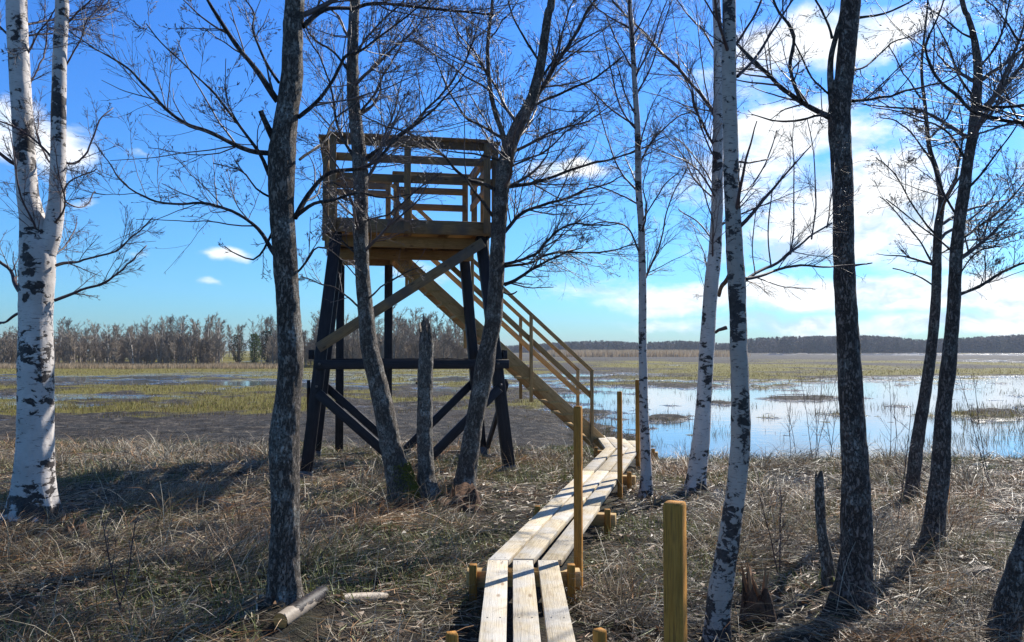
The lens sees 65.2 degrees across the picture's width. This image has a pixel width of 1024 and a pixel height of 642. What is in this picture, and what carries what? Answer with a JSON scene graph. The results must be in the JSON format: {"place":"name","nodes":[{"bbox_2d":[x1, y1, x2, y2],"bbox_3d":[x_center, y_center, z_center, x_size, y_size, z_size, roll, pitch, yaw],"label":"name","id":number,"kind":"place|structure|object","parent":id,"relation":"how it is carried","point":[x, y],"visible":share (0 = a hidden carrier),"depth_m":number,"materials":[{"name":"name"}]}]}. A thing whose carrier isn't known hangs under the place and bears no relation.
{"place":"outdoors","nodes":[
{"label":"outdoors","id":0,"kind":"place"},
{"bbox_2d":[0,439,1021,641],"bbox_3d":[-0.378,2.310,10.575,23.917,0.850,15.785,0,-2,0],"label":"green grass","id":1,"kind":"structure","parent":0,"point":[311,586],"depth_m":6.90,"materials":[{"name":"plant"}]},
{"bbox_2d":[0,351,1023,641],"bbox_3d":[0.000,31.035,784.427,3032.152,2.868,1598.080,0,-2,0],"label":"ground","id":2,"kind":"structure","parent":0,"point":[528,429],"depth_m":19.00,"materials":[{"name":"brown soil"}]},
{"bbox_2d":[55,521,88,545],"bbox_3d":[-4.001,1.968,7.331,0.414,0.296,0.434,0,-2,0],"label":"tree stump","id":3,"kind":"object","parent":2,"relation":"on","point":[82,527],"visible":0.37,"depth_m":7.26,"materials":[{"name":"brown wood"}]},
{"bbox_2d":[0,0,165,522],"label":"birch tree","id":4,"kind":"object","parent":2,"relation":"on","point":[40,236],"visible":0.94,"depth_m":8.16,"materials":[{"name":"white plant"}]},
{"bbox_2d":[98,511,140,611],"bbox_3d":[-2.594,1.624,5.296,0.262,0.742,0.189,0,-2,-7],"label":"sapling","id":5,"kind":"object","parent":2,"relation":"on","point":[108,556],"visible":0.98,"depth_m":5.30,"materials":[{"name":"brown wood"}]},
{"bbox_2d":[196,343,217,363],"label":"bush","id":6,"kind":"object","parent":2,"relation":"on","point":[203,347],"visible":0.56,"depth_m":113.57,"materials":[{"name":"brown plant"}]},
{"bbox_2d":[229,334,246,361],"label":"pine tree","id":7,"kind":"object","parent":2,"relation":"on","point":[236,351],"visible":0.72,"depth_m":121.79,"materials":[{"name":"green plant"}]},
{"bbox_2d":[0,331,478,366],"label":"bare thicket","id":8,"kind":"object","parent":2,"relation":"on","point":[8,350],"visible":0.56,"depth_m":113.25,"materials":[{"name":"brown plant"}]},
{"bbox_2d":[1,304,478,363],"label":"bare woodland","id":9,"kind":"object","parent":2,"relation":"on","point":[406,329],"visible":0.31,"depth_m":123.56,"materials":[{"name":"plant"}]},
{"bbox_2d":[248,333,262,362],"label":"pine tree","id":10,"kind":"object","parent":2,"relation":"on","point":[255,342],"visible":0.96,"depth_m":115.75,"materials":[{"name":"green plant"}]},
{"bbox_2d":[258,330,271,361],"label":"spruce tree","id":11,"kind":"object","parent":2,"relation":"on","point":[266,334],"visible":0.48,"depth_m":123.71,"materials":[{"name":"green plant"}]},
{"bbox_2d":[0,0,532,606],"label":"alder tree","id":12,"kind":"object","parent":2,"relation":"on","point":[284,572],"visible":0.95,"depth_m":5.24,"materials":[{"name":"brown plant"}]},
{"bbox_2d":[273,586,328,627],"bbox_3d":[-1.323,1.806,5.057,0.102,0.132,0.486,-1,-2,19],"label":"birch log","id":13,"kind":"object","parent":2,"relation":"on","point":[293,611],"visible":0.99,"depth_m":4.98,"materials":[{"name":"white wood"}]},
{"bbox_2d":[337,592,388,603],"bbox_3d":[-1.011,1.886,5.455,0.072,0.155,0.440,-1,-3,34],"label":"birch log","id":14,"kind":"object","parent":2,"relation":"on","point":[383,595],"visible":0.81,"depth_m":5.43,"materials":[{"name":"white wood"}]},
{"bbox_2d":[0,349,750,368],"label":"reed bed","id":15,"kind":"object","parent":2,"relation":"on","point":[552,353],"visible":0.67,"depth_m":110.57,"materials":[{"name":"yellow plant"}]},
{"bbox_2d":[262,0,520,505],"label":"alder tree","id":16,"kind":"object","parent":2,"relation":"on","point":[398,469],"visible":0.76,"depth_m":9.12,"materials":[{"name":"brown plant"}]},
{"bbox_2d":[391,497,429,513],"bbox_3d":[-1.082,2.061,8.808,0.708,0.228,0.738,0,-2,0],"label":"tree stump","id":17,"kind":"object","parent":2,"relation":"on","point":[408,503],"visible":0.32,"depth_m":8.72,"materials":[{"name":"brown wood"}]},
{"bbox_2d":[415,312,439,499],"bbox_3d":[-0.943,1.094,9.242,0.482,2.384,0.441,0,-2,0],"label":"tree snag","id":18,"kind":"object","parent":2,"relation":"on","point":[426,479],"visible":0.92,"depth_m":9.20,"materials":[{"name":"grey plant"}]},
{"bbox_2d":[445,631,457,641],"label":"wooden post","id":19,"kind":"object","parent":2,"relation":"on","point":[451,636],"visible":1,"depth_m":4.02,"materials":[{"name":"brown wood"}]},
{"bbox_2d":[300,131,605,482],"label":"watchtower","id":20,"kind":"structure","parent":2,"relation":"on","point":[451,245],"depth_m":12.01,"materials":[{"name":"brown wood"}]},
{"bbox_2d":[430,482,484,513],"bbox_3d":[-0.651,1.971,8.937,0.860,0.358,0.936,0,-2,0],"label":"tree stump","id":21,"kind":"object","parent":2,"relation":"on","point":[469,489],"visible":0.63,"depth_m":8.84,"materials":[{"name":"brown wood"}]},
{"bbox_2d":[0,438,1023,641],"bbox_3d":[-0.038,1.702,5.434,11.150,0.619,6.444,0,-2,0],"label":"dry grass","id":22,"kind":"structure","parent":2,"relation":"on","point":[257,536],"depth_m":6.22,"materials":[{"name":"beige plant"}]},
{"bbox_2d":[960,566,991,575],"bbox_3d":[3.511,1.892,6.057,0.230,0.051,0.070,0,-2,-13],"label":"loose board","id":23,"kind":"object","parent":22,"relation":"on","point":[979,570],"visible":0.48,"depth_m":6.04,"materials":[{"name":"grey wood"}]},
{"bbox_2d":[0,427,1023,467],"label":"dry grass","id":24,"kind":"structure","parent":2,"relation":"on","point":[168,444],"depth_m":14.26,"materials":[{"name":"beige plant"}]},
{"bbox_2d":[0,355,1023,437],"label":"marsh grass","id":25,"kind":"structure","parent":2,"relation":"on","point":[219,407],"depth_m":40.68,"materials":[{"name":"plant"}]},
{"bbox_2d":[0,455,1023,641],"bbox_3d":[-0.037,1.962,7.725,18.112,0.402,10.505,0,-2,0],"label":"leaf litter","id":26,"kind":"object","parent":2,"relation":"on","point":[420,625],"visible":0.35,"depth_m":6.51,"materials":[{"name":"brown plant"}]},
{"bbox_2d":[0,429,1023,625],"bbox_3d":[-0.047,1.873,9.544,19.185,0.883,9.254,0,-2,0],"label":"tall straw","id":27,"kind":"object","parent":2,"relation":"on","point":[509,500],"visible":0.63,"depth_m":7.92,"materials":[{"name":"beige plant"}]},
{"bbox_2d":[338,0,693,489],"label":"alder tree","id":28,"kind":"object","parent":2,"relation":"on","point":[468,459],"visible":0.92,"depth_m":9.49,"materials":[{"name":"brown plant"}]},
{"bbox_2d":[466,435,657,641],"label":"boardwalk","id":29,"kind":"structure","parent":2,"relation":"on","point":[525,546],"depth_m":5.76,"materials":[{"name":"brown wood"}]},
{"bbox_2d":[573,406,582,593],"bbox_3d":[0.494,1.481,5.968,0.056,1.686,0.056,-1,-2,20],"label":"wooden post","id":30,"kind":"object","parent":2,"relation":"on","point":[578,490],"visible":0.81,"depth_m":5.95,"materials":[{"name":"brown wood"}]},
{"bbox_2d":[593,627,606,641],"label":"wooden post","id":31,"kind":"object","parent":2,"relation":"on","point":[599,634],"visible":1,"depth_m":4.07,"materials":[{"name":"brown wood"}]},
{"bbox_2d":[617,391,622,499],"bbox_3d":[1.300,1.650,9.644,0.056,1.599,0.056,-1,-2,17],"label":"wooden post","id":32,"kind":"object","parent":2,"relation":"on","point":[619,451],"visible":0.81,"depth_m":9.62,"materials":[{"name":"brown wood"}]},
{"bbox_2d":[547,0,712,500],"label":"birch tree","id":33,"kind":"object","parent":2,"relation":"on","point":[646,480],"visible":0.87,"depth_m":9.73,"materials":[{"name":"white plant"}]},
{"bbox_2d":[635,380,639,469],"bbox_3d":[1.925,1.734,12.242,0.062,1.663,0.062,-1,-2,17],"label":"wooden post","id":34,"kind":"object","parent":2,"relation":"on","point":[637,430],"visible":0.61,"depth_m":12.22,"materials":[{"name":"brown wood"}]},
{"bbox_2d":[663,500,686,641],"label":"wooden post","id":35,"kind":"object","parent":2,"relation":"on","point":[675,569],"visible":1,"depth_m":3.47,"materials":[{"name":"brown wood"}]},
{"bbox_2d":[578,0,818,494],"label":"birch tree","id":36,"kind":"object","parent":2,"relation":"on","point":[699,454],"visible":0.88,"depth_m":9.93,"materials":[{"name":"white plant"}]},
{"bbox_2d":[737,560,777,627],"bbox_3d":[1.579,1.774,5.154,0.368,0.516,0.330,0,-2,0],"label":"tree stump","id":37,"kind":"object","parent":2,"relation":"on","point":[752,593],"visible":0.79,"depth_m":5.07,"materials":[{"name":"brown wood"}]},
{"bbox_2d":[505,334,1023,352],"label":"forest","id":38,"kind":"object","parent":2,"relation":"on","point":[1013,343],"visible":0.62,"depth_m":565.27,"materials":[{"name":"green plant"}]},
{"bbox_2d":[751,482,790,579],"bbox_3d":[2.010,1.622,6.055,0.226,0.810,0.433,-2,-3,41],"label":"sapling","id":39,"kind":"object","parent":2,"relation":"on","point":[780,539],"visible":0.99,"depth_m":6.12,"materials":[{"name":"brown wood"}]},
{"bbox_2d":[692,0,866,641],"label":"birch tree","id":40,"kind":"object","parent":2,"relation":"on","point":[720,593],"visible":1,"depth_m":4.82,"materials":[{"name":"white plant"}]},
{"bbox_2d":[778,380,798,453],"bbox_3d":[4.999,1.830,14.273,0.308,1.551,0.773,-1,-3,34],"label":"sapling","id":41,"kind":"object","parent":2,"relation":"on","point":[789,420],"visible":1,"depth_m":14.20,"materials":[{"name":"brown wood"}]},
{"bbox_2d":[790,363,837,460],"bbox_3d":[5.102,1.591,13.473,0.886,1.788,0.575,0,-2,0],"label":"sapling","id":42,"kind":"object","parent":2,"relation":"on","point":[818,413],"visible":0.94,"depth_m":13.50,"materials":[{"name":"brown wood"}]},
{"bbox_2d":[815,471,835,587],"bbox_3d":[2.312,1.596,5.839,0.169,1.008,0.142,1,-3,-31],"label":"tree snag","id":43,"kind":"object","parent":2,"relation":"on","point":[827,564],"visible":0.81,"depth_m":5.82,"materials":[{"name":"grey wood"}]},
{"bbox_2d":[816,390,838,462],"bbox_3d":[5.229,1.734,13.124,0.517,1.355,0.317,0,-2,0],"label":"sapling","id":44,"kind":"object","parent":2,"relation":"on","point":[828,425],"visible":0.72,"depth_m":13.10,"materials":[{"name":"brown wood"}]},
{"bbox_2d":[713,0,982,606],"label":"alder tree","id":45,"kind":"object","parent":2,"relation":"on","point":[856,524],"visible":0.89,"depth_m":5.57,"materials":[{"name":"brown plant"}]},
{"bbox_2d":[879,381,907,455],"bbox_3d":[5.984,1.561,12.654,0.456,1.504,0.420,0,-2,0],"label":"sapling","id":46,"kind":"object","parent":2,"relation":"on","point":[895,420],"visible":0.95,"depth_m":12.60,"materials":[{"name":"brown wood"}]},
{"bbox_2d":[890,411,930,526],"bbox_3d":[3.755,1.449,7.570,0.305,1.192,0.382,0,-2,0],"label":"sapling","id":47,"kind":"object","parent":2,"relation":"on","point":[905,458],"visible":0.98,"depth_m":7.58,"materials":[{"name":"brown wood"}]},
{"bbox_2d":[845,0,1023,641],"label":"alder tree","id":48,"kind":"object","parent":2,"relation":"on","point":[1010,589],"visible":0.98,"depth_m":5.04,"materials":[{"name":"brown plant"}]},
{"bbox_2d":[851,0,1023,552],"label":"alder tree","id":49,"kind":"object","parent":2,"relation":"on","point":[938,489],"visible":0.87,"depth_m":7.01,"materials":[{"name":"brown plant"}]},
{"bbox_2d":[852,0,1023,504],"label":"alder tree","id":50,"kind":"object","parent":2,"relation":"on","point":[915,460],"visible":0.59,"depth_m":9.27,"materials":[{"name":"brown plant"}]},
{"bbox_2d":[955,370,988,483],"bbox_3d":[6.063,1.397,10.573,0.429,1.605,0.597,-1,-3,29],"label":"sapling","id":51,"kind":"object","parent":2,"relation":"on","point":[975,423],"visible":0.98,"depth_m":10.48,"materials":[{"name":"brown wood"}]},
{"bbox_2d":[0,372,1023,458],"bbox_3d":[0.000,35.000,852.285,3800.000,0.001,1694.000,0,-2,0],"label":"water","id":52,"kind":"structure","parent":0,"point":[775,432],"depth_m":29.90,"materials":[{"name":"blue liquid"}]},
{"bbox_2d":[446,373,1023,450],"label":"reed stubble","id":53,"kind":"object","parent":52,"relation":"on","point":[962,437],"visible":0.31,"depth_m":28.38,"materials":[{"name":"beige plant"}]},
{"bbox_2d":[0,0,1023,350],"label":"sky","id":54,"kind":"structure","parent":0,"point":[206,279],"materials":[{"name":"blue"}]}
]}

